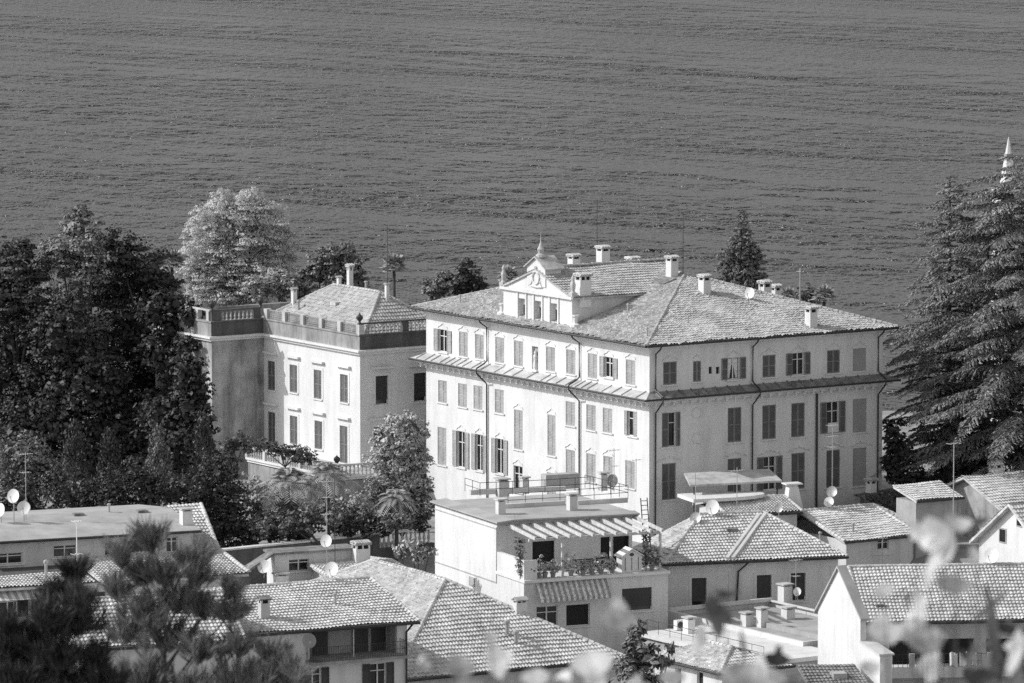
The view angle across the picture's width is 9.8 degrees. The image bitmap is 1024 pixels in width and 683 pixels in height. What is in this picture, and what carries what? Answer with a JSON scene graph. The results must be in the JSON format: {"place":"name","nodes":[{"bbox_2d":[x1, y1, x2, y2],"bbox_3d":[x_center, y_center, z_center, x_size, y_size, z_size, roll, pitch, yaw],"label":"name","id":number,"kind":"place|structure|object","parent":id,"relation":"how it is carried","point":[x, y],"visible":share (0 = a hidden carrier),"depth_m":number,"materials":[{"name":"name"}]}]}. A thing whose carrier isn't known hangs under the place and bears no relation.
{"place":"outdoors","nodes":[
{"label":"outdoors","id":0,"kind":"place"},
{"bbox_2d":[245,544,352,583],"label":"house","id":1,"kind":"structure","parent":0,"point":[288,564],"depth_m":414.17,"materials":[{"name":"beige paint"}]},
{"bbox_2d":[0,411,1021,573],"bbox_3d":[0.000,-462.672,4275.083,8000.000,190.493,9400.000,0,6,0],"label":"ground","id":2,"kind":"structure","parent":0,"point":[965,545],"depth_m":450.12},
{"bbox_2d":[0,236,66,436],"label":"broadleaf tree","id":3,"kind":"object","parent":2,"relation":"on","point":[21,375],"visible":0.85,"depth_m":483.94,"materials":[{"name":"black plant"}]},
{"bbox_2d":[0,429,81,510],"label":"shrub","id":4,"kind":"object","parent":2,"relation":"on","point":[39,479],"visible":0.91,"depth_m":435.10,"materials":[{"name":"black plant"}]},
{"bbox_2d":[0,549,131,682],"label":"pine tree","id":5,"kind":"object","parent":2,"relation":"on","point":[38,650],"visible":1,"depth_m":68.78,"materials":[{"name":"black plant"}]},
{"bbox_2d":[60,418,89,507],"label":"cypress","id":6,"kind":"object","parent":2,"relation":"on","point":[74,442],"visible":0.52,"depth_m":448.40,"materials":[{"name":"black plant"}]},
{"bbox_2d":[27,203,128,447],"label":"broadleaf tree","id":7,"kind":"object","parent":2,"relation":"on","point":[88,263],"visible":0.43,"depth_m":486.98,"materials":[{"name":"black plant"}]},
{"bbox_2d":[0,288,178,478],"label":"broadleaf tree","id":8,"kind":"object","parent":2,"relation":"on","point":[78,400],"visible":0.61,"depth_m":481.11,"materials":[{"name":"black plant"}]},
{"bbox_2d":[0,484,210,514],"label":"shrub","id":9,"kind":"object","parent":2,"relation":"on","point":[59,498],"visible":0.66,"depth_m":433.63,"materials":[{"name":"black plant"}]},
{"bbox_2d":[90,426,127,505],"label":"cypress","id":10,"kind":"object","parent":2,"relation":"on","point":[108,450],"visible":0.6,"depth_m":450.38,"materials":[{"name":"black plant"}]},
{"bbox_2d":[0,502,250,621],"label":"long house","id":11,"kind":"structure","parent":2,"relation":"on","point":[33,543],"depth_m":399.29,"materials":[{"name":"paint"}]},
{"bbox_2d":[83,223,185,452],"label":"broadleaf tree","id":12,"kind":"object","parent":2,"relation":"on","point":[144,276],"visible":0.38,"depth_m":488.35,"materials":[{"name":"black plant"}]},
{"bbox_2d":[69,455,208,506],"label":"shrub","id":13,"kind":"object","parent":2,"relation":"on","point":[146,485],"visible":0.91,"depth_m":434.35,"materials":[{"name":"black plant"}]},
{"bbox_2d":[58,590,244,682],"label":"house","id":14,"kind":"structure","parent":2,"relation":"on","point":[176,662],"depth_m":372.91,"materials":[{"name":"tile"}]},
{"bbox_2d":[144,423,173,505],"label":"cypress","id":15,"kind":"object","parent":2,"relation":"on","point":[159,450],"visible":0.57,"depth_m":452.43,"materials":[{"name":"black plant"}]},
{"bbox_2d":[129,286,205,443],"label":"broadleaf tree","id":16,"kind":"object","parent":2,"relation":"on","point":[156,356],"visible":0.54,"depth_m":482.00,"materials":[{"name":"black plant"}]},
{"bbox_2d":[132,350,221,488],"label":"broadleaf tree","id":17,"kind":"object","parent":2,"relation":"on","point":[191,386],"visible":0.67,"depth_m":463.98,"materials":[{"name":"black plant"}]},
{"bbox_2d":[95,512,264,682],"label":"pine tree","id":18,"kind":"object","parent":2,"relation":"on","point":[195,565],"visible":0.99,"depth_m":72.73,"materials":[{"name":"grey plant"}]},
{"bbox_2d":[171,306,202,467],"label":"broadleaf tree","id":19,"kind":"object","parent":2,"relation":"on","point":[187,318],"visible":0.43,"depth_m":480.02,"materials":[{"name":"black plant"}]},
{"bbox_2d":[188,410,215,504],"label":"cypress","id":20,"kind":"object","parent":2,"relation":"on","point":[202,426],"visible":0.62,"depth_m":455.50,"materials":[{"name":"black plant"}]},
{"bbox_2d":[182,450,265,547],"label":"shrub","id":21,"kind":"object","parent":2,"relation":"on","point":[227,524],"visible":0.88,"depth_m":435.37,"materials":[{"name":"black plant"}]},
{"bbox_2d":[217,430,255,479],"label":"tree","id":22,"kind":"object","parent":2,"relation":"on","point":[234,445],"visible":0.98,"depth_m":467.48,"materials":[{"name":"black plant"}]},
{"bbox_2d":[174,186,304,307],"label":"silver tree","id":23,"kind":"object","parent":2,"relation":"on","point":[241,225],"visible":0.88,"depth_m":506.30,"materials":[{"name":"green plant"}]},
{"bbox_2d":[234,472,276,537],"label":"shrub","id":24,"kind":"object","parent":2,"relation":"on","point":[249,484],"visible":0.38,"depth_m":441.74,"materials":[{"name":"grey plant"}]},
{"bbox_2d":[235,267,300,303],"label":"shrub","id":25,"kind":"object","parent":2,"relation":"on","point":[258,285],"visible":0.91,"depth_m":498.18,"materials":[{"name":"grey plant"}]},
{"bbox_2d":[246,630,318,682],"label":"pine tree","id":26,"kind":"object","parent":2,"relation":"on","point":[283,662],"visible":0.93,"depth_m":76.82,"materials":[{"name":"grey plant"}]},
{"bbox_2d":[251,437,318,478],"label":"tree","id":27,"kind":"object","parent":2,"relation":"on","point":[299,457],"visible":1,"depth_m":466.73,"materials":[{"name":"grey plant"}]},
{"bbox_2d":[148,263,425,488],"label":"villa annex","id":28,"kind":"object","parent":2,"relation":"on","point":[330,372],"visible":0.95,"depth_m":476.09,"materials":[{"name":"paint"}]},
{"bbox_2d":[262,351,277,391],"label":"window","id":29,"kind":"structure","parent":28,"relation":"in","point":[271,364],"depth_m":480.59,"materials":[{"name":"paint"}]},
{"bbox_2d":[262,402,277,444],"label":"window","id":30,"kind":"structure","parent":28,"relation":"in","point":[271,415],"depth_m":481.06,"materials":[{"name":"paint"}]},
{"bbox_2d":[284,355,299,394],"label":"window","id":31,"kind":"structure","parent":28,"relation":"in","point":[293,368],"depth_m":477.66,"materials":[{"name":"paint"}]},
{"bbox_2d":[309,410,324,450],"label":"window","id":32,"kind":"structure","parent":28,"relation":"in","point":[318,424],"depth_m":475.10,"materials":[{"name":"paint"}]},
{"bbox_2d":[334,415,350,463],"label":"window","id":33,"kind":"structure","parent":28,"relation":"in","point":[344,427],"depth_m":471.98,"materials":[{"name":"paint"}]},
{"bbox_2d":[371,366,393,405],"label":"window","id":34,"kind":"structure","parent":28,"relation":"in","point":[379,379],"depth_m":470.49,"materials":[{"name":"glass"}]},
{"bbox_2d":[409,364,425,402],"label":"window","id":35,"kind":"structure","parent":28,"relation":"in","point":[418,376],"depth_m":472.44,"materials":[{"name":"paint"}]},
{"bbox_2d":[250,466,324,539],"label":"palm tree","id":36,"kind":"object","parent":2,"relation":"on","point":[292,475],"visible":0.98,"depth_m":437.17,"materials":[{"name":"grey plant"}]},
{"bbox_2d":[271,275,318,301],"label":"shrub","id":37,"kind":"object","parent":2,"relation":"on","point":[304,288],"visible":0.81,"depth_m":498.36,"materials":[{"name":"black plant"}]},
{"bbox_2d":[268,493,346,539],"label":"shrub","id":38,"kind":"object","parent":2,"relation":"on","point":[281,504],"visible":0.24,"depth_m":442.86,"materials":[{"name":"grey plant"}]},
{"bbox_2d":[194,576,421,682],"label":"house","id":39,"kind":"structure","parent":2,"relation":"on","point":[356,627],"depth_m":382.13,"materials":[{"name":"grey tile"}]},
{"bbox_2d":[362,662,393,682],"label":"window","id":40,"kind":"structure","parent":39,"relation":"in","point":[374,672],"depth_m":382.22,"materials":[{"name":"paint"}]},
{"bbox_2d":[222,527,434,584],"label":"garden wall","id":41,"kind":"structure","parent":2,"relation":"on","point":[244,555],"depth_m":435.51,"materials":[{"name":"stone"}]},
{"bbox_2d":[296,462,361,534],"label":"palm tree","id":42,"kind":"object","parent":2,"relation":"on","point":[326,466],"visible":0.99,"depth_m":438.27,"materials":[{"name":"grey plant"}]},
{"bbox_2d":[292,241,369,291],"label":"broadleaf tree","id":43,"kind":"object","parent":2,"relation":"on","point":[334,260],"visible":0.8,"depth_m":501.83,"materials":[{"name":"grey plant"}]},
{"bbox_2d":[247,500,416,545],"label":"shrub","id":44,"kind":"object","parent":2,"relation":"on","point":[263,526],"visible":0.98,"depth_m":434.95,"materials":[{"name":"grey plant"}]},
{"bbox_2d":[238,511,430,545],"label":"shrub","id":45,"kind":"object","parent":2,"relation":"on","point":[364,526],"visible":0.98,"depth_m":437.50,"materials":[{"name":"grey plant"}]},
{"bbox_2d":[245,448,425,503],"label":"garden terrace","id":46,"kind":"structure","parent":2,"relation":"on","point":[262,465],"depth_m":468.95,"materials":[{"name":"stone"}]},
{"bbox_2d":[330,488,376,536],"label":"shrub","id":47,"kind":"object","parent":2,"relation":"on","point":[353,503],"visible":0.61,"depth_m":443.83,"materials":[{"name":"grey plant"}]},
{"bbox_2d":[379,252,407,297],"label":"palm tree","id":48,"kind":"object","parent":2,"relation":"on","point":[395,260],"visible":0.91,"depth_m":492.12,"materials":[{"name":"grey plant"}]},
{"bbox_2d":[371,489,418,561],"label":"palm tree","id":49,"kind":"object","parent":2,"relation":"on","point":[400,493],"visible":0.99,"depth_m":437.71,"materials":[{"name":"grey plant"}]},
{"bbox_2d":[359,474,435,543],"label":"shrub","id":50,"kind":"object","parent":2,"relation":"on","point":[422,490],"visible":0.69,"depth_m":441.56,"materials":[{"name":"grey plant"}]},
{"bbox_2d":[361,409,436,494],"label":"shrub","id":51,"kind":"object","parent":2,"relation":"on","point":[405,456],"visible":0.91,"depth_m":449.20,"materials":[{"name":"grey plant"}]},
{"bbox_2d":[392,536,437,571],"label":"shrub","id":52,"kind":"object","parent":2,"relation":"on","point":[401,551],"visible":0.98,"depth_m":420.12,"materials":[{"name":"grey plant"}]},
{"bbox_2d":[421,265,468,300],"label":"shrub","id":53,"kind":"object","parent":2,"relation":"on","point":[437,288],"visible":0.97,"depth_m":498.22,"materials":[{"name":"grey plant"}]},
{"bbox_2d":[312,558,624,682],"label":"tiled house","id":54,"kind":"structure","parent":2,"relation":"on","point":[456,618],"depth_m":397.82,"materials":[{"name":"tile"}]},
{"bbox_2d":[306,539,405,578],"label":"house","id":55,"kind":"structure","parent":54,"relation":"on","point":[361,551],"depth_m":414.79,"materials":[{"name":"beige paint"}]},
{"bbox_2d":[451,258,489,295],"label":"shrub","id":56,"kind":"object","parent":2,"relation":"on","point":[474,283],"visible":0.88,"depth_m":498.10,"materials":[{"name":"grey plant"}]},
{"bbox_2d":[430,471,670,680],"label":"terraced house","id":57,"kind":"structure","parent":2,"relation":"on","point":[475,544],"depth_m":418.30,"materials":[{"name":"white paint"}]},
{"bbox_2d":[532,536,553,567],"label":"window","id":58,"kind":"structure","parent":57,"relation":"in","point":[546,548],"depth_m":418.97,"materials":[{"name":"black glass"}]},
{"bbox_2d":[564,603,591,628],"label":"window","id":59,"kind":"structure","parent":57,"relation":"in","point":[577,615],"depth_m":415.41,"materials":[{"name":"glass"}]},
{"bbox_2d":[614,546,643,571],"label":"garden hutch","id":60,"kind":"object","parent":57,"relation":"on","point":[629,559],"visible":1,"depth_m":417.00,"materials":[{"name":"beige paint"}]},
{"bbox_2d":[622,587,653,612],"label":"window","id":61,"kind":"structure","parent":57,"relation":"in","point":[636,599],"depth_m":417.03,"materials":[{"name":"glass"}]},
{"bbox_2d":[418,595,786,682],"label":"foreground shrub","id":62,"kind":"object","parent":2,"relation":"on","point":[591,666],"visible":1,"depth_m":26.44,"materials":[{"name":"grey plant"}]},
{"bbox_2d":[605,618,675,682],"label":"leafy tree","id":63,"kind":"object","parent":2,"relation":"on","point":[632,663],"visible":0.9,"depth_m":354.01,"materials":[{"name":"grey plant"}]},
{"bbox_2d":[408,235,900,542],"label":"villa","id":64,"kind":"object","parent":2,"relation":"on","point":[666,372],"visible":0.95,"depth_m":452.16,"materials":[{"name":"paint"}]},
{"bbox_2d":[433,323,450,353],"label":"window","id":65,"kind":"structure","parent":64,"relation":"in","point":[445,335],"depth_m":466.83,"materials":[{"name":"paint"}]},
{"bbox_2d":[452,425,468,469],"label":"window","id":66,"kind":"structure","parent":64,"relation":"in","point":[463,437],"depth_m":465.57,"materials":[{"name":"paint"}]},
{"bbox_2d":[471,428,485,472],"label":"window","id":67,"kind":"structure","parent":64,"relation":"in","point":[481,440],"depth_m":463.31,"materials":[{"name":"paint"}]},
{"bbox_2d":[491,432,506,475],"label":"window","id":68,"kind":"structure","parent":64,"relation":"in","point":[501,444],"depth_m":461.05,"materials":[{"name":"paint"}]},
{"bbox_2d":[657,456,680,501],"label":"window","id":69,"kind":"structure","parent":64,"relation":"in","point":[668,470],"depth_m":445.01,"materials":[{"name":"paint"}]},
{"bbox_2d":[660,412,679,448],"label":"window","id":70,"kind":"structure","parent":64,"relation":"in","point":[668,419],"depth_m":444.80,"materials":[{"name":"paint"}]},
{"bbox_2d":[722,351,745,381],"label":"window","id":71,"kind":"structure","parent":64,"relation":"in","point":[730,366],"depth_m":447.41,"materials":[{"name":"paint"}]},
{"bbox_2d":[726,407,743,443],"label":"window","id":72,"kind":"structure","parent":64,"relation":"in","point":[734,414],"depth_m":447.85,"materials":[{"name":"paint"}]},
{"bbox_2d":[761,405,777,440],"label":"window","id":73,"kind":"structure","parent":64,"relation":"in","point":[768,411],"depth_m":449.60,"materials":[{"name":"paint"}]},
{"bbox_2d":[757,449,782,491],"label":"window","id":74,"kind":"structure","parent":64,"relation":"in","point":[768,462],"depth_m":450.15,"materials":[{"name":"paint"}]},
{"bbox_2d":[786,345,810,376],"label":"window","id":75,"kind":"structure","parent":64,"relation":"in","point":[794,361],"depth_m":450.59,"materials":[{"name":"paint"}]},
{"bbox_2d":[790,403,806,438],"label":"window","id":76,"kind":"structure","parent":64,"relation":"in","point":[797,409],"depth_m":451.03,"materials":[{"name":"paint"}]},
{"bbox_2d":[787,445,809,489],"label":"window","id":77,"kind":"structure","parent":64,"relation":"in","point":[797,459],"depth_m":451.47,"materials":[{"name":"paint"}]},
{"bbox_2d":[820,401,845,434],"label":"window","id":78,"kind":"structure","parent":64,"relation":"in","point":[829,410],"depth_m":452.90,"materials":[{"name":"paint"}]},
{"bbox_2d":[822,442,844,489],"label":"window","id":79,"kind":"structure","parent":64,"relation":"in","point":[836,453],"depth_m":453.35,"materials":[{"name":"paint"}]},
{"bbox_2d":[851,398,868,433],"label":"window","id":80,"kind":"structure","parent":64,"relation":"in","point":[859,405],"depth_m":454.23,"materials":[{"name":"paint"}]},
{"bbox_2d":[848,440,871,487],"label":"window","id":81,"kind":"structure","parent":64,"relation":"in","point":[859,454],"depth_m":454.68,"materials":[{"name":"paint"}]},
{"bbox_2d":[655,640,795,682],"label":"house","id":82,"kind":"structure","parent":2,"relation":"on","point":[685,657],"depth_m":387.50,"materials":[{"name":"white paint"}]},
{"bbox_2d":[641,615,817,682],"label":"flat roofed house","id":83,"kind":"structure","parent":2,"relation":"on","point":[801,655],"depth_m":409.34,"materials":[{"name":"grey paint"}]},
{"bbox_2d":[677,469,781,512],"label":"canopy","id":84,"kind":"object","parent":2,"relation":"on","point":[734,478],"visible":0.63,"depth_m":441.50,"materials":[{"name":"metal"}]},
{"bbox_2d":[632,510,848,609],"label":"tiled house","id":85,"kind":"structure","parent":2,"relation":"on","point":[748,555],"depth_m":426.91,"materials":[{"name":"grey tile"}]},
{"bbox_2d":[689,575,708,605],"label":"window","id":86,"kind":"structure","parent":85,"relation":"in","point":[698,594],"depth_m":425.26,"materials":[{"name":"glass"}]},
{"bbox_2d":[754,572,773,599],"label":"window","id":87,"kind":"structure","parent":85,"relation":"in","point":[763,587],"depth_m":426.61,"materials":[{"name":"glass"}]},
{"bbox_2d":[788,570,807,602],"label":"window","id":88,"kind":"structure","parent":85,"relation":"in","point":[801,582],"depth_m":427.34,"materials":[{"name":"glass"}]},
{"bbox_2d":[713,209,767,289],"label":"conifer tree","id":89,"kind":"object","parent":2,"relation":"on","point":[741,277],"visible":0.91,"depth_m":481.96,"materials":[{"name":"grey plant"}]},
{"bbox_2d":[668,582,817,647],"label":"flat roofed house","id":90,"kind":"structure","parent":2,"relation":"on","point":[783,618],"depth_m":418.84,"materials":[{"name":"white paint"}]},
{"bbox_2d":[691,482,803,526],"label":"house","id":91,"kind":"structure","parent":2,"relation":"on","point":[789,501],"depth_m":439.47,"materials":[{"name":"paint"}]},
{"bbox_2d":[702,590,808,682],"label":"foreground shrub","id":92,"kind":"object","parent":2,"relation":"on","point":[719,615],"visible":0.98,"depth_m":27.45,"materials":[{"name":"grey plant"}]},
{"bbox_2d":[798,664,867,682],"bbox_3d":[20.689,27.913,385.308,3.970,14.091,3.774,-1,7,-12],"label":"roof","id":93,"kind":"structure","parent":2,"relation":"on","point":[832,673],"depth_m":384.82,"materials":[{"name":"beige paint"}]},
{"bbox_2d":[814,565,893,682],"bbox_3d":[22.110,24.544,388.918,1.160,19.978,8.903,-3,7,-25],"label":"gabled stair house","id":94,"kind":"structure","parent":2,"relation":"on","point":[841,611],"depth_m":388.34,"materials":[{"name":"white paint"}]},
{"bbox_2d":[797,503,913,565],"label":"tiled house","id":95,"kind":"structure","parent":2,"relation":"on","point":[856,531],"depth_m":439.22,"materials":[{"name":"tile"}]},
{"bbox_2d":[853,477,905,512],"bbox_3d":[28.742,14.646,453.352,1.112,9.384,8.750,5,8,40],"label":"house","id":96,"kind":"structure","parent":2,"relation":"on","point":[885,498],"depth_m":451.08,"materials":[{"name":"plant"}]},
{"bbox_2d":[880,416,943,484],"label":"shrub","id":97,"kind":"object","parent":2,"relation":"on","point":[896,449],"visible":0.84,"depth_m":455.40,"materials":[{"name":"black plant"}]},
{"bbox_2d":[892,480,964,557],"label":"garden shed","id":98,"kind":"structure","parent":2,"relation":"on","point":[919,502],"depth_m":441.22,"materials":[{"name":"grey tile"}]},
{"bbox_2d":[847,562,1023,682],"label":"tiled house","id":99,"kind":"structure","parent":2,"relation":"on","point":[997,578],"depth_m":394.47,"materials":[{"name":"tile"}]},
{"bbox_2d":[889,640,919,663],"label":"window","id":100,"kind":"structure","parent":99,"relation":"in","point":[900,646],"depth_m":394.07,"materials":[{"name":"glass"}]},
{"bbox_2d":[937,638,973,662],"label":"window","id":101,"kind":"structure","parent":99,"relation":"in","point":[962,643],"depth_m":394.36,"materials":[{"name":"glass"}]},
{"bbox_2d":[859,514,1023,682],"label":"foreground shrub","id":102,"kind":"object","parent":2,"relation":"on","point":[936,538],"visible":1,"depth_m":25.39,"materials":[{"name":"grey plant"}]},
{"bbox_2d":[871,155,1023,476],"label":"cedar tree","id":103,"kind":"object","parent":2,"relation":"on","point":[1001,446],"visible":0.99,"depth_m":452.76,"materials":[{"name":"grey plant"}]},
{"bbox_2d":[882,175,1014,483],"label":"cedar tree","id":104,"kind":"object","parent":2,"relation":"on","point":[920,373],"visible":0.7,"depth_m":457.69,"materials":[{"name":"grey plant"}]},
{"bbox_2d":[901,517,1023,682],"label":"foreground shrub","id":105,"kind":"object","parent":2,"relation":"on","point":[992,665],"visible":0.78,"depth_m":28.27,"materials":[{"name":"grey plant"}]},
{"bbox_2d":[901,228,1023,480],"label":"cedar tree","id":106,"kind":"object","parent":2,"relation":"on","point":[960,472],"visible":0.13,"depth_m":463.32,"materials":[{"name":"grey plant"}]},
{"bbox_2d":[946,452,1023,537],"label":"house","id":107,"kind":"structure","parent":2,"relation":"on","point":[990,495],"depth_m":447.53,"materials":[{"name":"tile"}]},
{"bbox_2d":[969,502,1023,562],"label":"house","id":108,"kind":"structure","parent":2,"relation":"on","point":[1001,531],"depth_m":420.31,"materials":[{"name":"white paint"}]},
{"bbox_2d":[0,0,1023,410],"bbox_3d":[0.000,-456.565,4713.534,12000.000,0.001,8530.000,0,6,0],"label":"lake","id":109,"kind":"structure","parent":0,"point":[832,142],"depth_m":979.68,"materials":[{"name":"grey liquid"}]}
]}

